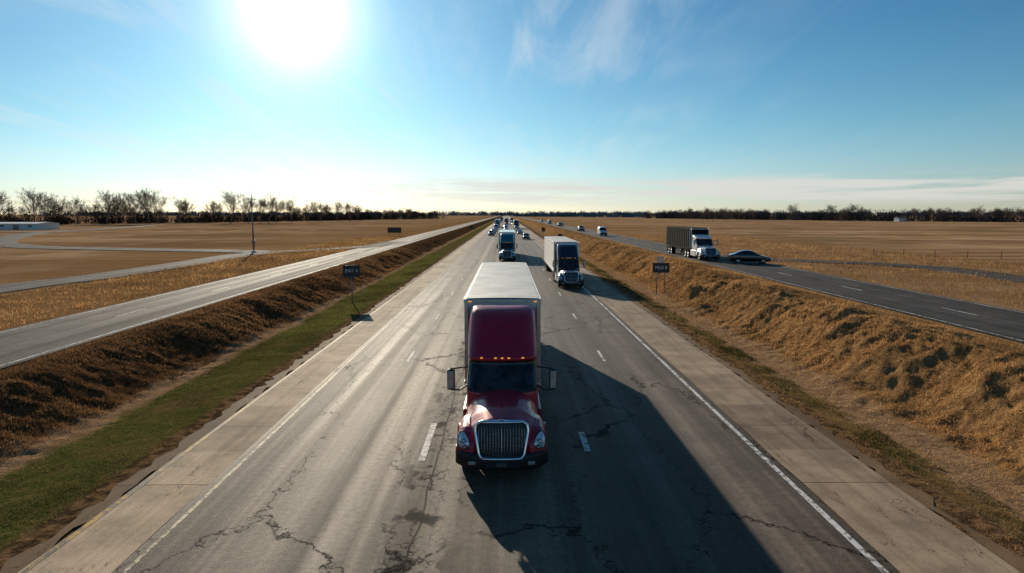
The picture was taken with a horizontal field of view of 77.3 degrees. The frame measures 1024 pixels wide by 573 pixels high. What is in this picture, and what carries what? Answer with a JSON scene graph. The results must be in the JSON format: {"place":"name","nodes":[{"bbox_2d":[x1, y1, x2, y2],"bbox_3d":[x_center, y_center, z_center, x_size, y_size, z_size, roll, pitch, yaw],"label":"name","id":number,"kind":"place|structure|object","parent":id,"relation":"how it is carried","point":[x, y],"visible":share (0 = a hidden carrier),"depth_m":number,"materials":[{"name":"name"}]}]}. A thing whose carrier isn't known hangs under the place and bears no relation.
{"place":"outdoors","nodes":[
{"label":"outdoors","id":0,"kind":"place"},
{"bbox_2d":[0,231,33,232],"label":"access road","id":1,"kind":"structure","parent":0,"point":[17,231],"depth_m":210.64,"materials":[{"name":"grey asphalt"}]},
{"bbox_2d":[0,222,59,229],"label":"white warehouse","id":2,"kind":"structure","parent":0,"point":[26,225],"depth_m":237.42,"materials":[{"name":"grey paint"}]},
{"bbox_2d":[13,225,18,229],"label":"door","id":3,"kind":"structure","parent":2,"relation":"in","point":[15,227],"depth_m":237.27,"materials":[{"name":"grey paint"}]},
{"bbox_2d":[0,225,274,252],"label":"access road","id":4,"kind":"structure","parent":0,"point":[7,241],"depth_m":109.94,"materials":[{"name":"grey asphalt"}]},
{"bbox_2d":[0,241,404,293],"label":"access road","id":5,"kind":"structure","parent":0,"point":[13,287],"depth_m":63.18,"materials":[{"name":"grey asphalt"}]},
{"bbox_2d":[0,255,442,553],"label":"roadside grass","id":6,"kind":"structure","parent":0,"point":[410,268],"depth_m":26.53,"materials":[{"name":"plant"}]},
{"bbox_2d":[0,216,497,368],"bbox_3d":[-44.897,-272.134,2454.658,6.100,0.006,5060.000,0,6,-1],"label":"frontage road","id":7,"kind":"structure","parent":0,"point":[27,342],"depth_m":38.93,"materials":[{"name":"grey asphalt"}]},
{"bbox_2d":[0,214,1023,569],"bbox_3d":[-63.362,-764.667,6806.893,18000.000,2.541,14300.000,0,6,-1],"label":"ground","id":8,"kind":"structure","parent":0,"point":[972,242],"depth_m":31.28,"materials":[{"name":"brown plant"}]},
{"bbox_2d":[1,205,16,216],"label":"bare tree","id":9,"kind":"object","parent":8,"relation":"on","point":[10,210],"visible":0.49,"depth_m":390.44,"materials":[{"name":"brown plant"}]},
{"bbox_2d":[0,190,21,215],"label":"bare tree","id":10,"kind":"object","parent":8,"relation":"on","point":[8,204],"visible":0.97,"depth_m":348.24,"materials":[{"name":"brown plant"}]},
{"bbox_2d":[13,206,38,218],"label":"bare tree","id":11,"kind":"object","parent":8,"relation":"on","point":[19,212],"visible":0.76,"depth_m":406.34,"materials":[{"name":"brown plant"}]},
{"bbox_2d":[14,188,54,221],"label":"bare tree","id":12,"kind":"object","parent":8,"relation":"on","point":[30,195],"visible":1,"depth_m":348.22,"materials":[{"name":"brown plant"}]},
{"bbox_2d":[26,204,48,218],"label":"bare tree","id":13,"kind":"object","parent":8,"relation":"on","point":[43,211],"visible":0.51,"depth_m":389.88,"materials":[{"name":"brown plant"}]},
{"bbox_2d":[33,192,69,221],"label":"bare tree","id":14,"kind":"object","parent":8,"relation":"on","point":[44,206],"visible":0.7,"depth_m":358.32,"materials":[{"name":"brown plant"}]},
{"bbox_2d":[46,193,75,218],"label":"bare tree","id":15,"kind":"object","parent":8,"relation":"on","point":[57,208],"visible":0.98,"depth_m":361.27,"materials":[{"name":"brown plant"}]},
{"bbox_2d":[67,195,87,223],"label":"bare tree","id":16,"kind":"object","parent":8,"relation":"on","point":[76,211],"visible":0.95,"depth_m":371.38,"materials":[{"name":"brown plant"}]},
{"bbox_2d":[80,203,93,217],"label":"bare tree","id":17,"kind":"object","parent":8,"relation":"on","point":[89,210],"visible":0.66,"depth_m":438.67,"materials":[{"name":"brown plant"}]},
{"bbox_2d":[85,202,100,218],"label":"bare tree","id":18,"kind":"object","parent":8,"relation":"on","point":[95,207],"visible":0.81,"depth_m":428.91,"materials":[{"name":"brown plant"}]},
{"bbox_2d":[85,189,126,223],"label":"bare tree","id":19,"kind":"object","parent":8,"relation":"on","point":[106,201],"visible":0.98,"depth_m":367.55,"materials":[{"name":"brown plant"}]},
{"bbox_2d":[104,197,132,223],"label":"bare tree","id":20,"kind":"object","parent":8,"relation":"on","point":[117,207],"visible":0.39,"depth_m":384.44,"materials":[{"name":"brown plant"}]},
{"bbox_2d":[120,204,133,218],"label":"bare tree","id":21,"kind":"object","parent":8,"relation":"on","point":[127,211],"visible":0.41,"depth_m":483.64,"materials":[{"name":"brown plant"}]},
{"bbox_2d":[111,189,153,223],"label":"bare tree","id":22,"kind":"object","parent":8,"relation":"on","point":[124,201],"visible":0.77,"depth_m":372.04,"materials":[{"name":"brown plant"}]},
{"bbox_2d":[131,204,142,213],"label":"bare tree","id":23,"kind":"object","parent":8,"relation":"on","point":[136,209],"visible":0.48,"depth_m":463.59,"materials":[{"name":"brown plant"}]},
{"bbox_2d":[128,187,160,223],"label":"bare tree","id":24,"kind":"object","parent":8,"relation":"on","point":[141,200],"visible":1,"depth_m":365.86,"materials":[{"name":"brown plant"}]},
{"bbox_2d":[129,189,167,223],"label":"bare tree","id":25,"kind":"object","parent":8,"relation":"on","point":[159,204],"visible":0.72,"depth_m":377.96,"materials":[{"name":"brown plant"}]},
{"bbox_2d":[169,195,191,222],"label":"bare tree","id":26,"kind":"object","parent":8,"relation":"on","point":[181,205],"visible":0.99,"depth_m":404.61,"materials":[{"name":"brown plant"}]},
{"bbox_2d":[0,207,373,223],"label":"distant tree line","id":27,"kind":"object","parent":8,"relation":"on","point":[102,219],"visible":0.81,"depth_m":423.83,"materials":[{"name":"brown plant"}]},
{"bbox_2d":[178,198,196,222],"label":"bare tree","id":28,"kind":"object","parent":8,"relation":"on","point":[186,210],"visible":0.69,"depth_m":413.06,"materials":[{"name":"brown plant"}]},
{"bbox_2d":[0,237,402,328],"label":"roadside grass","id":29,"kind":"structure","parent":8,"relation":"on","point":[269,257],"depth_m":57.98,"materials":[{"name":"brown plant"}]},
{"bbox_2d":[0,247,422,462],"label":"roadside grass","id":30,"kind":"structure","parent":8,"relation":"on","point":[379,255],"depth_m":33.52,"materials":[{"name":"brown plant"}]},
{"bbox_2d":[203,199,220,222],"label":"bare tree","id":31,"kind":"object","parent":8,"relation":"on","point":[212,205],"visible":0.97,"depth_m":426.68,"materials":[{"name":"brown plant"}]},
{"bbox_2d":[210,202,224,213],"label":"bare tree","id":32,"kind":"object","parent":8,"relation":"on","point":[221,209],"visible":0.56,"depth_m":541.45,"materials":[{"name":"brown plant"}]},
{"bbox_2d":[215,190,244,222],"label":"bare tree","id":33,"kind":"object","parent":8,"relation":"on","point":[232,200],"visible":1,"depth_m":396.26,"materials":[{"name":"brown plant"}]},
{"bbox_2d":[226,193,261,222],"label":"bare tree","id":34,"kind":"object","parent":8,"relation":"on","point":[246,204],"visible":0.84,"depth_m":420.99,"materials":[{"name":"brown plant"}]},
{"bbox_2d":[234,205,254,213],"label":"bare tree","id":35,"kind":"object","parent":8,"relation":"on","point":[242,209],"visible":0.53,"depth_m":585.09,"materials":[{"name":"brown plant"}]},
{"bbox_2d":[251,195,256,251],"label":"utility pole","id":36,"kind":"object","parent":8,"relation":"on","point":[253,242],"visible":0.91,"depth_m":95.70,"materials":[{"name":"metal"}]},
{"bbox_2d":[252,198,269,222],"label":"bare tree","id":37,"kind":"object","parent":8,"relation":"on","point":[260,209],"visible":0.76,"depth_m":425.79,"materials":[{"name":"brown plant"}]},
{"bbox_2d":[259,194,288,222],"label":"bare tree","id":38,"kind":"object","parent":8,"relation":"on","point":[271,204],"visible":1,"depth_m":417.03,"materials":[{"name":"brown plant"}]},
{"bbox_2d":[266,196,288,222],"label":"bare tree","id":39,"kind":"object","parent":8,"relation":"on","point":[278,206],"visible":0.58,"depth_m":436.98,"materials":[{"name":"brown plant"}]},
{"bbox_2d":[282,196,297,220],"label":"bare tree","id":40,"kind":"object","parent":8,"relation":"on","point":[288,209],"visible":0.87,"depth_m":445.14,"materials":[{"name":"brown plant"}]},
{"bbox_2d":[301,200,317,219],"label":"bare tree","id":41,"kind":"object","parent":8,"relation":"on","point":[313,207],"visible":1,"depth_m":464.55,"materials":[{"name":"brown plant"}]},
{"bbox_2d":[315,202,328,219],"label":"bare tree","id":42,"kind":"object","parent":8,"relation":"on","point":[323,208],"visible":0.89,"depth_m":475.72,"materials":[{"name":"brown plant"}]},
{"bbox_2d":[326,201,348,221],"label":"bare tree","id":43,"kind":"object","parent":8,"relation":"on","point":[338,209],"visible":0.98,"depth_m":493.47,"materials":[{"name":"brown plant"}]},
{"bbox_2d":[342,203,355,220],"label":"bare tree","id":44,"kind":"object","parent":8,"relation":"on","point":[347,206],"visible":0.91,"depth_m":504.59,"materials":[{"name":"brown plant"}]},
{"bbox_2d":[343,265,359,301],"bbox_3d":[-12.873,0.037,51.448,1.360,3.550,0.121,0,6,-1],"label":"road sign","id":45,"kind":"object","parent":8,"relation":"on","point":[351,271],"visible":0.98,"depth_m":51.26,"materials":[{"name":"metal"}]},
{"bbox_2d":[348,207,362,220],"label":"bare tree","id":46,"kind":"object","parent":8,"relation":"on","point":[358,211],"visible":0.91,"depth_m":534.38,"materials":[{"name":"brown plant"}]},
{"bbox_2d":[388,227,400,235],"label":"road sign","id":47,"kind":"object","parent":8,"relation":"on","point":[394,229],"visible":0.95,"depth_m":169.10,"materials":[{"name":"metal"}]},
{"bbox_2d":[350,210,445,219],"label":"distant tree line","id":48,"kind":"object","parent":8,"relation":"on","point":[376,216],"visible":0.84,"depth_m":699.31,"materials":[{"name":"brown plant"}]},
{"bbox_2d":[0,216,1023,572],"bbox_3d":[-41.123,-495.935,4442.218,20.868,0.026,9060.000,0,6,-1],"label":"highway","id":49,"kind":"structure","parent":8,"relation":"on","point":[336,454],"depth_m":16.98,"materials":[{"name":"concrete"}]},
{"bbox_2d":[488,230,494,235],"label":"suv","id":50,"kind":"object","parent":49,"relation":"on","point":[491,232],"visible":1,"depth_m":205.34,"materials":[{"name":"black paint"}]},
{"bbox_2d":[495,219,499,226],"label":"semi truck","id":51,"kind":"object","parent":49,"relation":"on","point":[497,221],"visible":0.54,"depth_m":331.49,"materials":[{"name":"silver metal"}]},
{"bbox_2d":[447,262,556,469],"bbox_3d":[-0.368,1.841,27.226,3.230,4.175,21.504,0,6,-1],"label":"semi truck","id":52,"kind":"object","parent":49,"relation":"on","point":[501,425],"visible":1,"depth_m":19.16,"materials":[{"name":"red paint"}]},
{"bbox_2d":[496,230,517,260],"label":"semi truck","id":53,"kind":"object","parent":49,"relation":"on","point":[506,248],"visible":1,"depth_m":97.50,"materials":[{"name":"teal paint"}]},
{"bbox_2d":[513,220,519,227],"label":"semi truck","id":54,"kind":"object","parent":49,"relation":"on","point":[515,222],"visible":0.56,"depth_m":301.58,"materials":[{"name":"silver metal"}]},
{"bbox_2d":[523,233,529,238],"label":"suv","id":55,"kind":"object","parent":49,"relation":"on","point":[526,235],"visible":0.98,"depth_m":176.15,"materials":[{"name":"white paint"}]},
{"bbox_2d":[544,236,585,286],"bbox_3d":[5.496,-3.093,70.803,3.230,4.175,21.504,0,6,-1],"label":"semi truck","id":56,"kind":"object","parent":49,"relation":"on","point":[561,256],"visible":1,"depth_m":63.24,"materials":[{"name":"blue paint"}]},
{"bbox_2d":[36,209,1023,215],"bbox_3d":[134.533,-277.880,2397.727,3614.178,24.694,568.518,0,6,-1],"label":"distant tree line","id":57,"kind":"object","parent":8,"relation":"on","point":[480,213],"visible":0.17,"depth_m":2387.09,"materials":[{"name":"brown plant"}]},
{"bbox_2d":[513,211,647,216],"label":"distant tree line","id":58,"kind":"object","parent":8,"relation":"on","point":[583,214],"visible":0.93,"depth_m":1316.87,"materials":[{"name":"brown plant"}]},
{"bbox_2d":[652,256,669,293],"bbox_3d":[13.226,-0.848,56.925,1.500,3.675,0.121,0,6,-1],"label":"road sign","id":59,"kind":"object","parent":8,"relation":"on","point":[660,266],"visible":1,"depth_m":56.78,"materials":[{"name":"metal"}]},
{"bbox_2d":[700,208,709,221],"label":"bare tree","id":60,"kind":"object","parent":8,"relation":"on","point":[705,212],"visible":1,"depth_m":501.09,"materials":[{"name":"brown plant"}]},
{"bbox_2d":[709,209,718,218],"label":"bare tree","id":61,"kind":"object","parent":8,"relation":"on","point":[714,213],"visible":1,"depth_m":481.92,"materials":[{"name":"brown plant"}]},
{"bbox_2d":[719,207,727,217],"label":"bare tree","id":62,"kind":"object","parent":8,"relation":"on","point":[720,210],"visible":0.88,"depth_m":575.06,"materials":[{"name":"brown plant"}]},
{"bbox_2d":[788,203,798,211],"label":"bare tree","id":63,"kind":"object","parent":8,"relation":"on","point":[790,208],"visible":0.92,"depth_m":637.87,"materials":[{"name":"brown plant"}]},
{"bbox_2d":[581,241,1023,471],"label":"roadside grass","id":64,"kind":"structure","parent":8,"relation":"on","point":[818,296],"depth_m":32.35,"materials":[{"name":"brown plant"}]},
{"bbox_2d":[827,204,837,212],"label":"bare tree","id":65,"kind":"object","parent":8,"relation":"on","point":[830,208],"visible":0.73,"depth_m":618.56,"materials":[{"name":"brown plant"}]},
{"bbox_2d":[642,207,1023,221],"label":"distant tree line","id":66,"kind":"object","parent":8,"relation":"on","point":[942,217],"visible":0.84,"depth_m":556.04,"materials":[{"name":"brown plant"}]},
{"bbox_2d":[837,208,846,218],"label":"bare tree","id":67,"kind":"object","parent":8,"relation":"on","point":[841,212],"visible":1,"depth_m":483.72,"materials":[{"name":"brown plant"}]},
{"bbox_2d":[844,204,856,213],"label":"bare tree","id":68,"kind":"object","parent":8,"relation":"on","point":[851,208],"visible":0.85,"depth_m":599.90,"materials":[{"name":"brown plant"}]},
{"bbox_2d":[894,217,906,221],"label":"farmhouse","id":69,"kind":"object","parent":8,"relation":"on","point":[900,219],"visible":1,"depth_m":497.62,"materials":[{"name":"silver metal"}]},
{"bbox_2d":[908,208,920,220],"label":"bare tree","id":70,"kind":"object","parent":8,"relation":"on","point":[913,212],"visible":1,"depth_m":499.88,"materials":[{"name":"brown plant"}]},
{"bbox_2d":[873,248,1023,258],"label":"wire fence","id":71,"kind":"object","parent":8,"relation":"on","point":[935,250],"visible":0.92,"depth_m":86.55,"materials":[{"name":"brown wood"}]},
{"bbox_2d":[967,205,985,221],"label":"bare tree","id":72,"kind":"object","parent":8,"relation":"on","point":[980,211],"visible":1,"depth_m":448.91,"materials":[{"name":"brown plant"}]},
{"bbox_2d":[1001,208,1015,222],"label":"bare tree","id":73,"kind":"object","parent":8,"relation":"on","point":[1005,212],"visible":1,"depth_m":440.88,"materials":[{"name":"brown plant"}]},
{"bbox_2d":[0,0,1023,213],"label":"sky","id":74,"kind":"structure","parent":0,"point":[471,106],"materials":[{"name":"blue"}]},
{"bbox_2d":[512,215,1023,342],"bbox_3d":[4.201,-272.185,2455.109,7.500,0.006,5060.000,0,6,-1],"label":"frontage road","id":75,"kind":"structure","parent":0,"point":[1006,323],"depth_m":45.07,"materials":[{"name":"grey asphalt"}]},
{"bbox_2d":[577,226,584,230],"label":"pickup truck","id":76,"kind":"object","parent":75,"relation":"on","point":[580,228],"visible":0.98,"depth_m":215.51,"materials":[{"name":"grey paint"}]},
{"bbox_2d":[597,226,606,235],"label":"van","id":77,"kind":"object","parent":75,"relation":"on","point":[601,230],"visible":1,"depth_m":168.73,"materials":[{"name":"white paint"}]},
{"bbox_2d":[666,226,719,259],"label":"semi truck","id":78,"kind":"object","parent":75,"relation":"on","point":[691,241],"visible":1,"depth_m":84.18,"materials":[{"name":"white paint"}]},
{"bbox_2d":[727,250,770,263],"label":"car","id":79,"kind":"object","parent":75,"relation":"on","point":[744,256],"visible":1,"depth_m":74.69,"materials":[{"name":"black paint"}]},
{"bbox_2d":[579,255,1023,557],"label":"roadside grass","id":80,"kind":"structure","parent":0,"point":[740,354],"depth_m":24.15,"materials":[{"name":"brown plant"}]},
{"bbox_2d":[623,234,1023,307],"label":"roadside grass","id":81,"kind":"structure","parent":0,"point":[841,254],"depth_m":76.93,"materials":[{"name":"brown plant"}]},
{"bbox_2d":[771,258,1023,282],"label":"access road","id":82,"kind":"structure","parent":0,"point":[1006,277],"depth_m":67.74,"materials":[{"name":"grey asphalt"}]}
]}

